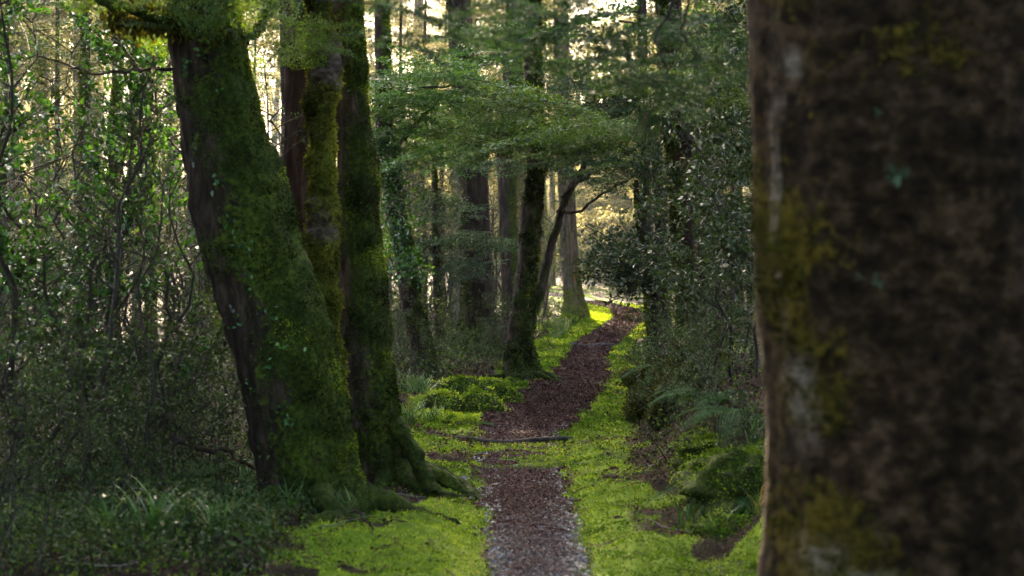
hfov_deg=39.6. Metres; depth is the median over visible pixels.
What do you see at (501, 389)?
moss mound
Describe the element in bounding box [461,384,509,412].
moss mound
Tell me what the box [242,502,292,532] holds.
grass tuft
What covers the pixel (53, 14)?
forest tree
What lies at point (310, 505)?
grass tuft
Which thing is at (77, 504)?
fern
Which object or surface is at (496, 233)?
twiggy shrub
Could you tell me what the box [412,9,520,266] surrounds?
slim tree
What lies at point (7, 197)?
bare sapling
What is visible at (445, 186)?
twiggy shrub
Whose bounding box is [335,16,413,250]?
slim tree
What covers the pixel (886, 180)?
tree
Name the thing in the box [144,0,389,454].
twiggy shrub
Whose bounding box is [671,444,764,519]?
moss mound
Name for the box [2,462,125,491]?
fern
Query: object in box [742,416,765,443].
grass tuft
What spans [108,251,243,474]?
shrub
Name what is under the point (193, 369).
shrub
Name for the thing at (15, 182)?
forest tree
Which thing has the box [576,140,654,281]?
forest tree
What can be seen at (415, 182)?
twiggy shrub
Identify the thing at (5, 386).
shrub
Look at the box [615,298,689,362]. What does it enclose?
shrub
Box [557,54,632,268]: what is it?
forest tree
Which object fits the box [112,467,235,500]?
fern
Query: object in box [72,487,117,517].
grass tuft
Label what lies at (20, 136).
bare sapling
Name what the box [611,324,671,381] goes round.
shrub
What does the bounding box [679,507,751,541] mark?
moss mound
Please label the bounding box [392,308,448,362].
shrub
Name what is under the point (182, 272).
bare sapling
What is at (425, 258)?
twiggy shrub
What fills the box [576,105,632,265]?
forest tree
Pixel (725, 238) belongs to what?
dark shrub
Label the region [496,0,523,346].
forest tree
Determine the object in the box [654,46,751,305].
forest tree
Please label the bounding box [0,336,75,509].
shrub
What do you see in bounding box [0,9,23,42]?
forest tree
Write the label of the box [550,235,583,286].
shrub
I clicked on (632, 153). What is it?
dark shrub
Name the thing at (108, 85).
forest tree
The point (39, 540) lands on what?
undergrowth
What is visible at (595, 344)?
timber step
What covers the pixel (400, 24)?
slim tree
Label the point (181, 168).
slim tree
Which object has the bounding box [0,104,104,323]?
twiggy shrub
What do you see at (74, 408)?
shrub
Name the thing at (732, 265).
dark shrub
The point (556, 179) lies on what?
forest tree
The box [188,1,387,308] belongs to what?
slim tree
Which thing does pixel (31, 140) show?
forest tree
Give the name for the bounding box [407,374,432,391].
grass tuft
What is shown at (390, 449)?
mossy tree
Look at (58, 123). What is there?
twiggy shrub
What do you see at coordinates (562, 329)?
grass tuft
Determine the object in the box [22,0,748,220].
sky
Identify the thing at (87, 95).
slim tree
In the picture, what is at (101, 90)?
slim tree
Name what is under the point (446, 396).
moss mound
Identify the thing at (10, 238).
bare sapling
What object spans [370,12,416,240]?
slim tree
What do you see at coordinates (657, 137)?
forest tree
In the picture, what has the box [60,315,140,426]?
shrub
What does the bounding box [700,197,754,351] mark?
twiggy shrub
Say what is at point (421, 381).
grass tuft
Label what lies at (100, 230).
twiggy shrub
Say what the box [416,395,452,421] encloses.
grass tuft
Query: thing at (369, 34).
forest tree
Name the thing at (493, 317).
shrub
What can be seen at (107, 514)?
grass tuft
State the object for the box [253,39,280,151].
slim tree
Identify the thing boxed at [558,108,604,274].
forest tree
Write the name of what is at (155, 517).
grass tuft
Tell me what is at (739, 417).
dark shrub
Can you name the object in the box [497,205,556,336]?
twiggy shrub
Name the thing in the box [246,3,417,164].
forest tree
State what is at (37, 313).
twiggy shrub
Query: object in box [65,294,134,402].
shrub
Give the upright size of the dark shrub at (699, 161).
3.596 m
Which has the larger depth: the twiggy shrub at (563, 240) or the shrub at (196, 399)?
the twiggy shrub at (563, 240)
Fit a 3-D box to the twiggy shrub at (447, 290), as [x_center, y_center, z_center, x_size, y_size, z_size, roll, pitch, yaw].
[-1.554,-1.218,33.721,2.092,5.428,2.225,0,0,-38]
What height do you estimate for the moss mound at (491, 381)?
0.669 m
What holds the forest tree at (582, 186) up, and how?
on the ground
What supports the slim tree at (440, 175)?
on the ground
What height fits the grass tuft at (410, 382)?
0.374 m
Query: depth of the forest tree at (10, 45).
42.82 m
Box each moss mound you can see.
[414,387,470,412]
[418,412,484,426]
[427,373,497,399]
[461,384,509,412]
[478,376,513,389]
[488,380,526,402]
[557,312,578,322]
[659,553,757,575]
[664,426,725,470]
[666,445,729,500]
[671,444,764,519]
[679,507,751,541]
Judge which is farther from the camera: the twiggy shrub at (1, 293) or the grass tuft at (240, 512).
the twiggy shrub at (1, 293)
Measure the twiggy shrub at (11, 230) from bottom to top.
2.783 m
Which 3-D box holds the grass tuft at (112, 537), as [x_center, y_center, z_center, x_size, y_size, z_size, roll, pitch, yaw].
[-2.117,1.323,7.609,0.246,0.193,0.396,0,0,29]
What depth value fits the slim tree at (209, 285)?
21.77 m
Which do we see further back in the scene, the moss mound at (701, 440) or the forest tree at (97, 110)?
the forest tree at (97, 110)
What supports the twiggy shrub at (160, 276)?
on the ground
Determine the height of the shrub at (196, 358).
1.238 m
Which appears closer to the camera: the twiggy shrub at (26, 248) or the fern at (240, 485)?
the fern at (240, 485)
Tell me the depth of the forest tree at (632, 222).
79.66 m
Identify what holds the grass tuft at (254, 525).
on the ground
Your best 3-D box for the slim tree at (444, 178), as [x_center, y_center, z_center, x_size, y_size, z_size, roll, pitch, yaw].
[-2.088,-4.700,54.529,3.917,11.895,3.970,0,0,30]
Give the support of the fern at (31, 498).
on the ground
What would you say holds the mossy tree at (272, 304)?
on the ground
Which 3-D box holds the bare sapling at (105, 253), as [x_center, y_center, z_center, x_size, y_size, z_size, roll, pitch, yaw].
[-3.065,0.096,10.824,1.414,2.879,0.892,0,0,13]
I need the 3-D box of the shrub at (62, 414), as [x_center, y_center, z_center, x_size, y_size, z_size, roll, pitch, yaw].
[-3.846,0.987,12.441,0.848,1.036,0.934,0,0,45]
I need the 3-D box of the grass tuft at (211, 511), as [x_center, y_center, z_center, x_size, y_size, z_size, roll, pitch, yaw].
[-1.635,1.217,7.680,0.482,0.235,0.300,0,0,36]
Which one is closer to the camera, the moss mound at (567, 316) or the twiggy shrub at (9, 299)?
the twiggy shrub at (9, 299)
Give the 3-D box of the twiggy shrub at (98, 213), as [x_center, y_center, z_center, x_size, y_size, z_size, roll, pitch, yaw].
[-3.568,0.070,12.613,1.438,2.981,1.040,0,0,-8]
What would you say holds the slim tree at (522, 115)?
on the ground
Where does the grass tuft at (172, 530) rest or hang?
on the ground
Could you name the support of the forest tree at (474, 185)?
on the ground
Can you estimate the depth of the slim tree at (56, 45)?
28.93 m
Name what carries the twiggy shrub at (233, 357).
on the ground
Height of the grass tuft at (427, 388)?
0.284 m
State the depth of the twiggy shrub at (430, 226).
42.59 m
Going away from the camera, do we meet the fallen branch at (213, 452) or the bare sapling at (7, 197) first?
the fallen branch at (213, 452)
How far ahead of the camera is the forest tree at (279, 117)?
68.13 m
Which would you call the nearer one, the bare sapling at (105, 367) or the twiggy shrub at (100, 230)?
the bare sapling at (105, 367)
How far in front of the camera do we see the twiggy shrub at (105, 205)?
10.43 m
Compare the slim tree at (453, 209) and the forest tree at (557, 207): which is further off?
the forest tree at (557, 207)
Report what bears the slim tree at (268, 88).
on the ground
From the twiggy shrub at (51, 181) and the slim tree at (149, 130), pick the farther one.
the twiggy shrub at (51, 181)
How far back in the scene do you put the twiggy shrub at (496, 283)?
33.83 m
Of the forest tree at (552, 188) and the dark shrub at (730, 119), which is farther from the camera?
the forest tree at (552, 188)
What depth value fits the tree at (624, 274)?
17.39 m
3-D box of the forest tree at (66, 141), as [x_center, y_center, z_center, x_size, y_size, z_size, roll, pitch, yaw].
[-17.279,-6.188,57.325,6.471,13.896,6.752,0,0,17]
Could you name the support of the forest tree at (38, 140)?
on the ground
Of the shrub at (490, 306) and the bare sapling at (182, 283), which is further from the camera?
the shrub at (490, 306)
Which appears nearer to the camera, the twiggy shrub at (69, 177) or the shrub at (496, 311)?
the twiggy shrub at (69, 177)
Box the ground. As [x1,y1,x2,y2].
[0,252,765,575]
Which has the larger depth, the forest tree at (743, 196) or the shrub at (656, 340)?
the forest tree at (743, 196)
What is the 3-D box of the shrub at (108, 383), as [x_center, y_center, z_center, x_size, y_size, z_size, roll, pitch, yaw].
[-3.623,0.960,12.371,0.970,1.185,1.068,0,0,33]
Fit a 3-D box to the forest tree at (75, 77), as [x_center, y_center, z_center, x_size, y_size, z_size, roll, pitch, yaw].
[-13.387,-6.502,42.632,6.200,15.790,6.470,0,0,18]
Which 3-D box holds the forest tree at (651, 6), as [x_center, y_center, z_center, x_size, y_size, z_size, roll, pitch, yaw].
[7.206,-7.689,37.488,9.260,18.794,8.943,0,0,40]
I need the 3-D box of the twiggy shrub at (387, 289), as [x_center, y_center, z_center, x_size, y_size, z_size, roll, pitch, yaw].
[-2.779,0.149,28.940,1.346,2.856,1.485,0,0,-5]
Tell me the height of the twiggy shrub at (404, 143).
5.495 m
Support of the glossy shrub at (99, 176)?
on the ground
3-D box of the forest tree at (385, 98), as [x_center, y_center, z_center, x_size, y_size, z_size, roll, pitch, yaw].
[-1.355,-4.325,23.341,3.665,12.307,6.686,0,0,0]
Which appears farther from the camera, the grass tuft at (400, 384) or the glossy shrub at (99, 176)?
the grass tuft at (400, 384)
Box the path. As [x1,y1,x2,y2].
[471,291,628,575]
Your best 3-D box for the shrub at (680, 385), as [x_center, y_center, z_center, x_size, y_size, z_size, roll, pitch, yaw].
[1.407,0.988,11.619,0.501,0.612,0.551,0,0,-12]
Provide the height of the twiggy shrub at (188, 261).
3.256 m
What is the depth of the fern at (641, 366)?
14.89 m
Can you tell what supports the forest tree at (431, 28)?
on the ground
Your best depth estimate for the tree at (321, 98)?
10.12 m
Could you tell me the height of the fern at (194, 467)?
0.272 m
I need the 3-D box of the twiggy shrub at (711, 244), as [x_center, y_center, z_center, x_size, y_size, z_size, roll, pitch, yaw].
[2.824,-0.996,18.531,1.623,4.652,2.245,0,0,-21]
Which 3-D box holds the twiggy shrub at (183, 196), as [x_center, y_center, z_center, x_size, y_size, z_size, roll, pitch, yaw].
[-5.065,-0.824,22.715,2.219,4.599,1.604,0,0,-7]
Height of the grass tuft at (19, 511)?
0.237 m
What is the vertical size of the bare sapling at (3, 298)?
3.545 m
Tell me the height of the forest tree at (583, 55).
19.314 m
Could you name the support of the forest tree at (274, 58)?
on the ground
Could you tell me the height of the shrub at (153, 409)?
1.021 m
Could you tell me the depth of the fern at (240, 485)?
9.45 m
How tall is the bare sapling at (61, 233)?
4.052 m
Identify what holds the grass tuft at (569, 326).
on the ground
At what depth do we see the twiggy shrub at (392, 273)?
35.91 m
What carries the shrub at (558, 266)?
on the ground
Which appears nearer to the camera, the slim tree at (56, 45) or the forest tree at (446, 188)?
the slim tree at (56, 45)
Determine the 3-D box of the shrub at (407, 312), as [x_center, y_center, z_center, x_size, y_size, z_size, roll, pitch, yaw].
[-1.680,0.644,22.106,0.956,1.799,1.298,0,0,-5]
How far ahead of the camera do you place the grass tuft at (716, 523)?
8.51 m
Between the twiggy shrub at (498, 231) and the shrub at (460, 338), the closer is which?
the shrub at (460, 338)
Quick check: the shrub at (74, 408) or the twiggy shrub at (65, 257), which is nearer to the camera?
the shrub at (74, 408)
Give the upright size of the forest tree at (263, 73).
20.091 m
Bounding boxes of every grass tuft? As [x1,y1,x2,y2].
[0,497,33,533]
[30,498,71,526]
[52,510,86,547]
[58,479,147,546]
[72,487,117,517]
[91,517,134,547]
[105,488,150,520]
[107,474,204,548]
[151,484,210,532]
[151,509,187,543]
[178,490,241,536]
[195,520,225,546]
[216,483,259,509]
[218,492,263,535]
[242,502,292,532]
[242,506,277,542]
[266,474,310,511]
[292,484,331,513]
[327,485,374,508]
[397,371,408,389]
[400,371,428,392]
[400,395,429,423]
[401,377,421,394]
[402,404,419,423]
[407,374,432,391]
[412,379,440,394]
[415,371,429,390]
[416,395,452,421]
[539,314,550,328]
[550,329,560,338]
[555,322,566,333]
[562,318,575,329]
[662,490,702,528]
[697,505,740,527]
[701,517,729,537]
[726,500,752,519]
[739,486,762,515]
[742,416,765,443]
[747,399,759,410]
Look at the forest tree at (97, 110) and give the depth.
50.97 m
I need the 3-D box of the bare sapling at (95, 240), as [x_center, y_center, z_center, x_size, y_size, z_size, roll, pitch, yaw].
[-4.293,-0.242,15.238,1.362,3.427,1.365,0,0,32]
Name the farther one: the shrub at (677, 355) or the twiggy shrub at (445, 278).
the twiggy shrub at (445, 278)
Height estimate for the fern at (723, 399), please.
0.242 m
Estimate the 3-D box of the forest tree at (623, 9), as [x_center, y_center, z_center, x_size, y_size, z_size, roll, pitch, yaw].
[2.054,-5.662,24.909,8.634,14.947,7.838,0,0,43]
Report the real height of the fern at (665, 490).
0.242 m
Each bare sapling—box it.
[0,0,96,451]
[0,0,189,387]
[0,37,63,372]
[0,53,90,333]
[0,71,126,489]
[0,127,39,368]
[0,134,47,397]
[0,136,213,487]
[0,139,75,427]
[0,249,107,424]
[5,112,199,458]
[33,7,238,495]
[41,113,143,424]
[59,1,422,476]
[81,60,221,503]
[91,71,199,472]
[123,108,275,412]
[123,111,227,449]
[129,179,222,400]
[142,144,236,441]
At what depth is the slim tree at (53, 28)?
16.30 m
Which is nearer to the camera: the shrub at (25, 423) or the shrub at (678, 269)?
the shrub at (25, 423)
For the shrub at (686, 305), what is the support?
on the ground
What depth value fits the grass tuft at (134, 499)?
8.62 m
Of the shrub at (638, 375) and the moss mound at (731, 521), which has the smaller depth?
the moss mound at (731, 521)
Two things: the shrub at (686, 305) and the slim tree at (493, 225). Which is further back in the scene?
the slim tree at (493, 225)
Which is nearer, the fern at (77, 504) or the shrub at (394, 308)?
the fern at (77, 504)
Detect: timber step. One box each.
[451,436,579,442]
[569,342,617,345]
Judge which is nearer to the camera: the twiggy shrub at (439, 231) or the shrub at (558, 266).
the twiggy shrub at (439, 231)
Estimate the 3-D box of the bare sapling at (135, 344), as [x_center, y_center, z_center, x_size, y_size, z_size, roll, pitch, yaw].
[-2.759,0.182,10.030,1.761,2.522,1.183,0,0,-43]
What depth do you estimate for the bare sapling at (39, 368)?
9.98 m
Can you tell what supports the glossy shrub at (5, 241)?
on the ground
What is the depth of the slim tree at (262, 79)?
27.06 m
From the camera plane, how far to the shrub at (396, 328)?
24.81 m
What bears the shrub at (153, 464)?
on the ground
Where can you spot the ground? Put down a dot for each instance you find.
(681, 542)
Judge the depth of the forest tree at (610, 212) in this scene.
84.47 m
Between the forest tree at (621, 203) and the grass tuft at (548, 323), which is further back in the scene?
the forest tree at (621, 203)
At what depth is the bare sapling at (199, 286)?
13.77 m
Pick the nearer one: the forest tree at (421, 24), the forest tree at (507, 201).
the forest tree at (507, 201)
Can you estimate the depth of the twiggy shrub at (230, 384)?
13.54 m
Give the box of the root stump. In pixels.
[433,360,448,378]
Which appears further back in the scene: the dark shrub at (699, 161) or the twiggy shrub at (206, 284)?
the twiggy shrub at (206, 284)
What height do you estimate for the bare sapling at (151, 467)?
2.930 m
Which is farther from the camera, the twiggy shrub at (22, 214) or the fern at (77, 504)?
the twiggy shrub at (22, 214)
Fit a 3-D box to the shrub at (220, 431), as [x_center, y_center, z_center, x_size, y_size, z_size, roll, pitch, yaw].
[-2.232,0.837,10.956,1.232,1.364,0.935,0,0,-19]
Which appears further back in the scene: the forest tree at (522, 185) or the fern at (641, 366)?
the forest tree at (522, 185)
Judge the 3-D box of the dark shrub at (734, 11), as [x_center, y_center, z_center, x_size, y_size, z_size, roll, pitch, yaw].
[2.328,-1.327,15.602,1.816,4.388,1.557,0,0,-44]
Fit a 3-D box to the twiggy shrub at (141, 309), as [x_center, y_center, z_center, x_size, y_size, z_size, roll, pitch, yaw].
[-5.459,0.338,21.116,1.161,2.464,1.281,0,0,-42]
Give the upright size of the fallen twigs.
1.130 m
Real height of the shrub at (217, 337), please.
1.384 m
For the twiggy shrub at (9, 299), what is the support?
on the ground
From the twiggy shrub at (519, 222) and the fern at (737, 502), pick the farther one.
the twiggy shrub at (519, 222)
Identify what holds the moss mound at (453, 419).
on the ground
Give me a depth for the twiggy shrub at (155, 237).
13.15 m
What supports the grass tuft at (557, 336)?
on the ground
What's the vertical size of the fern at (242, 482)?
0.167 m
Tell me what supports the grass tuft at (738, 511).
on the ground
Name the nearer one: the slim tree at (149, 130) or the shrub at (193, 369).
the shrub at (193, 369)
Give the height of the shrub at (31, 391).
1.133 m
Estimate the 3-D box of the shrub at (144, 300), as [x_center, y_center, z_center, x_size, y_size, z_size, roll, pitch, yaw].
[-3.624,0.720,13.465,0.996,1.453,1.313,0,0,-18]
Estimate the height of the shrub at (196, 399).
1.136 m
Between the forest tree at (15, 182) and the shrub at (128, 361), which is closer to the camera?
the shrub at (128, 361)
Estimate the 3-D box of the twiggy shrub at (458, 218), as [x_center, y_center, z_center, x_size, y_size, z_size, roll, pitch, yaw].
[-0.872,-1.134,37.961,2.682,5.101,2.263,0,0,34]
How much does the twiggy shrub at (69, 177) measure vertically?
3.084 m
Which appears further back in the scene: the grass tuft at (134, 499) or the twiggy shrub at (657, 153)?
the twiggy shrub at (657, 153)
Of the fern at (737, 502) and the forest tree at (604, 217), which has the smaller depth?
the fern at (737, 502)
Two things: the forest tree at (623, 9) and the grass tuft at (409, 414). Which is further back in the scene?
the forest tree at (623, 9)
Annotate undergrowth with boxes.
[0,283,763,575]
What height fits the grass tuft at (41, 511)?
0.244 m
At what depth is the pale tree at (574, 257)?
48.18 m
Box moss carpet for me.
[178,301,764,575]
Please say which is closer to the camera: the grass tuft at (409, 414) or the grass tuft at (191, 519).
the grass tuft at (191, 519)
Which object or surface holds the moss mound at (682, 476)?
on the ground
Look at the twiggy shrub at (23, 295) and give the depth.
14.40 m
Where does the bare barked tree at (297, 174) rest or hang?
on the ground
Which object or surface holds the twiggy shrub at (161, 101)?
on the ground
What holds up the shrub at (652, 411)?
on the ground
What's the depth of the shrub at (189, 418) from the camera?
11.91 m
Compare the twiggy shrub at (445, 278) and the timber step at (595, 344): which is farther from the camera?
the timber step at (595, 344)
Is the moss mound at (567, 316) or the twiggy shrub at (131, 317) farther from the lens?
the moss mound at (567, 316)
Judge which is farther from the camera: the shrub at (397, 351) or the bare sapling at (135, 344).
the shrub at (397, 351)
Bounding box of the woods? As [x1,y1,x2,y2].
[23,50,748,262]
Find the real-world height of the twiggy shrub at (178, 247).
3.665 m
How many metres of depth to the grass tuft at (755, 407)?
9.98 m
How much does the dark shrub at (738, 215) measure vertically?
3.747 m
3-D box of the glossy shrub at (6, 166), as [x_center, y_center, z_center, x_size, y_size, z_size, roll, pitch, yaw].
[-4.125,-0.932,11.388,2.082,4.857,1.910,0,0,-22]
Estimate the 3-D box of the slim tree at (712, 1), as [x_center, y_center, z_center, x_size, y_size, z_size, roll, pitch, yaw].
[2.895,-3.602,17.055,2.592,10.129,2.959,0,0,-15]
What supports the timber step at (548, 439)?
on the path
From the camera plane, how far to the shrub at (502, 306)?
22.71 m
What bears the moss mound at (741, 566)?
on the ground
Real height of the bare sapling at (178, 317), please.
2.966 m
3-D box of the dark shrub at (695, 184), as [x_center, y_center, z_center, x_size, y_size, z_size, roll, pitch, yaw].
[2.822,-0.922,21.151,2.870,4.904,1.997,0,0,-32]
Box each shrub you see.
[0,0,111,466]
[0,0,152,499]
[0,0,202,463]
[0,4,140,491]
[0,55,180,418]
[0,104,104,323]
[0,205,56,394]
[0,206,82,466]
[0,226,71,432]
[0,229,46,375]
[0,237,45,380]
[0,283,129,496]
[0,284,108,505]
[0,307,117,465]
[0,326,37,437]
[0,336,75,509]
[0,349,79,452]
[0,363,71,444]
[1,136,67,343]
[1,336,82,436]
[2,178,72,369]
[5,190,65,326]
[6,294,169,514]
[8,37,210,453]
[12,118,98,322]
[17,360,110,454]
[24,138,180,454]
[24,234,94,361]
[25,138,163,412]
[25,334,160,445]
[29,44,182,385]
[30,0,203,455]
[34,365,131,445]
[35,0,222,478]
[37,65,199,415]
[40,187,77,351]
[47,102,213,463]
[48,313,217,460]
[50,384,196,520]
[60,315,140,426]
[65,289,248,492]
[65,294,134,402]
[66,390,170,493]
[67,160,163,377]
[77,124,179,315]
[79,37,227,437]
[81,334,224,473]
[83,288,172,416]
[84,225,165,429]
[99,311,143,408]
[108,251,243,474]
[118,300,246,477]
[123,230,170,361]
[129,168,208,357]
[130,97,230,354]
[131,224,214,393]
[132,341,246,466]
[133,376,198,448]
[136,315,229,417]
[138,384,238,457]
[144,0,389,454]
[144,249,218,414]
[144,337,228,422]
[144,344,247,462]
[159,204,212,378]
[165,339,241,440]
[199,324,239,400]
[369,70,499,328]
[369,104,464,312]
[370,81,440,362]
[381,149,429,327]
[382,138,483,315]
[383,214,425,315]
[385,157,465,325]
[385,159,445,313]
[386,250,399,326]
[387,47,463,355]
[388,273,433,377]
[388,295,435,358]
[389,298,408,369]
[390,303,432,362]
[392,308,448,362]
[393,275,462,379]
[395,288,467,347]
[397,174,457,298]
[404,173,455,318]
[405,322,478,382]
[411,197,477,355]
[420,141,495,321]
[426,218,451,318]
[428,290,518,378]
[431,300,457,343]
[447,169,500,335]
[452,206,518,330]
[456,324,503,376]
[458,157,562,302]
[467,309,504,354]
[475,290,511,342]
[476,278,510,354]
[488,173,576,303]
[489,194,500,307]
[490,172,524,287]
[495,174,549,276]
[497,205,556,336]
[497,210,555,313]
[517,149,596,318]
[537,245,572,336]
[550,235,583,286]
[553,238,560,285]
[603,295,664,378]
[609,331,674,407]
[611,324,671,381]
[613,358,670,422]
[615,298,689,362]
[616,0,754,385]
[619,0,751,324]
[620,136,752,334]
[629,312,725,420]
[631,290,703,357]
[632,134,745,340]
[636,0,754,355]
[636,89,756,348]
[642,319,733,432]
[643,94,751,326]
[645,87,754,391]
[645,218,751,340]
[651,237,754,390]
[654,373,705,430]
[666,315,754,416]
[673,30,758,378]
[679,10,754,296]
[683,319,747,449]
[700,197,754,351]
[714,385,765,452]
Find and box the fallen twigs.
[0,336,761,575]
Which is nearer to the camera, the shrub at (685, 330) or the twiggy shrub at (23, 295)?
the shrub at (685, 330)
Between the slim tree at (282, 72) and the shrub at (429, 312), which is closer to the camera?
the slim tree at (282, 72)
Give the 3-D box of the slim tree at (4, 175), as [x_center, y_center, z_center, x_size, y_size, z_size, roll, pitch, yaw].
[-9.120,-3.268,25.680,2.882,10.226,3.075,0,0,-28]
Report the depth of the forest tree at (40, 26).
40.57 m
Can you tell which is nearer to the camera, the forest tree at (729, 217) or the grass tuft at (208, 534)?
the grass tuft at (208, 534)
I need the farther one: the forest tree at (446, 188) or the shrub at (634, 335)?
the forest tree at (446, 188)
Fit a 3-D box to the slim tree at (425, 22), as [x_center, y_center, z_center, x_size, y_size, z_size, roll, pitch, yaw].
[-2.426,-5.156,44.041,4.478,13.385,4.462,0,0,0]
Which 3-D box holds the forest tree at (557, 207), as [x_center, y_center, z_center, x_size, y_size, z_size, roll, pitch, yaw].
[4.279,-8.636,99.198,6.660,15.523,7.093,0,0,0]
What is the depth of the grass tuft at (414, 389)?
18.41 m
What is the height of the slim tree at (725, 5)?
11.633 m
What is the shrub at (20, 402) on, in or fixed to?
on the ground
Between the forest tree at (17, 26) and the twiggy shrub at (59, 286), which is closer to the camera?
the twiggy shrub at (59, 286)
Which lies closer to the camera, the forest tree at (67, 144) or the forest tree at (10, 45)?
the forest tree at (10, 45)
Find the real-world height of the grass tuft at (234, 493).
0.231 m
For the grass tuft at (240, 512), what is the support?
on the ground
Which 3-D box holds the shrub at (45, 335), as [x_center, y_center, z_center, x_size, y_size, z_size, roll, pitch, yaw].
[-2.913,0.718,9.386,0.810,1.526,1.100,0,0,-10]
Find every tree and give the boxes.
[0,0,77,337]
[0,0,107,74]
[0,0,165,291]
[0,0,189,329]
[0,3,133,409]
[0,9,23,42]
[0,53,72,202]
[0,58,72,171]
[1,0,72,90]
[2,0,104,312]
[2,1,197,421]
[7,23,171,181]
[7,39,109,268]
[11,0,165,317]
[11,1,263,406]
[15,0,126,334]
[16,0,72,49]
[24,0,459,523]
[45,0,279,326]
[51,2,247,301]
[52,1,172,287]
[52,29,188,364]
[108,4,277,99]
[129,49,197,343]
[154,0,280,384]
[160,6,276,346]
[166,64,273,319]
[177,58,280,125]
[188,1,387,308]
[240,0,411,78]
[244,1,429,46]
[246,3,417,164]
[248,45,336,162]
[253,0,409,283]
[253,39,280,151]
[258,34,280,153]
[263,114,280,143]
[265,56,373,132]
[283,0,309,245]
[299,0,351,399]
[316,0,1023,575]
[332,0,485,500]
[335,1,536,380]
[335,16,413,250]
[364,0,475,339]
[364,0,492,302]
[364,0,494,306]
[366,0,602,324]
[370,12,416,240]
[370,63,421,295]
[379,80,518,356]
[383,1,492,307]
[392,2,504,153]
[396,0,620,358]
[402,0,652,312]
[406,0,556,238]
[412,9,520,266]
[416,104,497,308]
[425,0,668,381]
[435,9,497,297]
[437,0,631,252]
[442,2,575,261]
[450,0,746,358]
[484,0,586,318]
[486,0,625,288]
[489,165,498,303]
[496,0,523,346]
[497,20,620,284]
[510,0,749,363]
[546,52,578,240]
[546,54,594,244]
[547,51,607,269]
[547,73,616,271]
[555,0,746,296]
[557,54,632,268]
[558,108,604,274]
[563,0,590,316]
[571,0,746,322]
[572,180,710,363]
[575,104,632,272]
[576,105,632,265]
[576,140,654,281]
[577,143,654,256]
[580,0,746,315]
[587,0,750,340]
[592,2,754,304]
[597,145,671,264]
[637,0,748,169]
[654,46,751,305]
[655,0,752,194]
[679,11,760,352]
[682,0,751,235]
[696,0,745,343]
[704,88,749,236]
[722,164,753,244]
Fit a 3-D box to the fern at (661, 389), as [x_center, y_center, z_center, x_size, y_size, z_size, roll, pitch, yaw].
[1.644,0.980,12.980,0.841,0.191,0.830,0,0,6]
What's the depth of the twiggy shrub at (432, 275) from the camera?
45.81 m
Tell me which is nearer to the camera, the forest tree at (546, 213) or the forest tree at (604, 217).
the forest tree at (604, 217)
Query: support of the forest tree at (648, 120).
on the ground
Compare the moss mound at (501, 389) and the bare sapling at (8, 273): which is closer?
the bare sapling at (8, 273)
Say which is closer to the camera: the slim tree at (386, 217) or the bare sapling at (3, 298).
the bare sapling at (3, 298)
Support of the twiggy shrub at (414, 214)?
on the ground
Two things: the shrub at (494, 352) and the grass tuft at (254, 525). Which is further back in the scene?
the shrub at (494, 352)
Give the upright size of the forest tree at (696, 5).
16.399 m
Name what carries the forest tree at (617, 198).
on the ground
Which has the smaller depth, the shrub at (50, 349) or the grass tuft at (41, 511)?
the grass tuft at (41, 511)
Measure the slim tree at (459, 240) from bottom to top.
6.035 m
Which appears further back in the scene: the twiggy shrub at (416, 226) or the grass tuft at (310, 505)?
the twiggy shrub at (416, 226)
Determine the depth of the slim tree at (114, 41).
15.54 m
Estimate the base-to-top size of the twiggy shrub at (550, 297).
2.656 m
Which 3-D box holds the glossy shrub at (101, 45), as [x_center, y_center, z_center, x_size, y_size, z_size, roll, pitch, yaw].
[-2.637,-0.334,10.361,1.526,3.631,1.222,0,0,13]
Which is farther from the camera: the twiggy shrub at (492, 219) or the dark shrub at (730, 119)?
the twiggy shrub at (492, 219)
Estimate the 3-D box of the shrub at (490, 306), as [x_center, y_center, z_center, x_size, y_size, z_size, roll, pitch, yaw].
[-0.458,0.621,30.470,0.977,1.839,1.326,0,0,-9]
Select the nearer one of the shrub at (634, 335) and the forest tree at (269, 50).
the shrub at (634, 335)
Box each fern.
[1,490,89,515]
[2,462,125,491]
[54,496,152,525]
[87,492,152,509]
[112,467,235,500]
[150,457,250,477]
[175,483,256,504]
[191,459,255,485]
[227,477,256,492]
[603,364,652,387]
[632,388,742,424]
[642,485,702,520]
[647,384,704,402]
[669,405,764,452]
[696,494,761,514]
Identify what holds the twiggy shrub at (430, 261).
on the ground
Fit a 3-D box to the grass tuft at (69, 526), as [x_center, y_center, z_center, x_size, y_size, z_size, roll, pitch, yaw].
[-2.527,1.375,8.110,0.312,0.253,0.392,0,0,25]
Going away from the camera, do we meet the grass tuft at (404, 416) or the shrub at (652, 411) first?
the shrub at (652, 411)
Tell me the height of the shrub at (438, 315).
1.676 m
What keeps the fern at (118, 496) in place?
on the ground
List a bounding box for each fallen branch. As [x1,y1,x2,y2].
[169,432,255,469]
[349,510,383,537]
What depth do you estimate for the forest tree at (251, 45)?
39.02 m
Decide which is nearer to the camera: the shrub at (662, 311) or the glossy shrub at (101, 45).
the glossy shrub at (101, 45)
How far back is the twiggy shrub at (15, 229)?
19.70 m
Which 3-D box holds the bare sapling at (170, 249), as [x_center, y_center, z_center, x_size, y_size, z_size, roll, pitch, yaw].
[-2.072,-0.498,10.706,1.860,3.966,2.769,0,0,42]

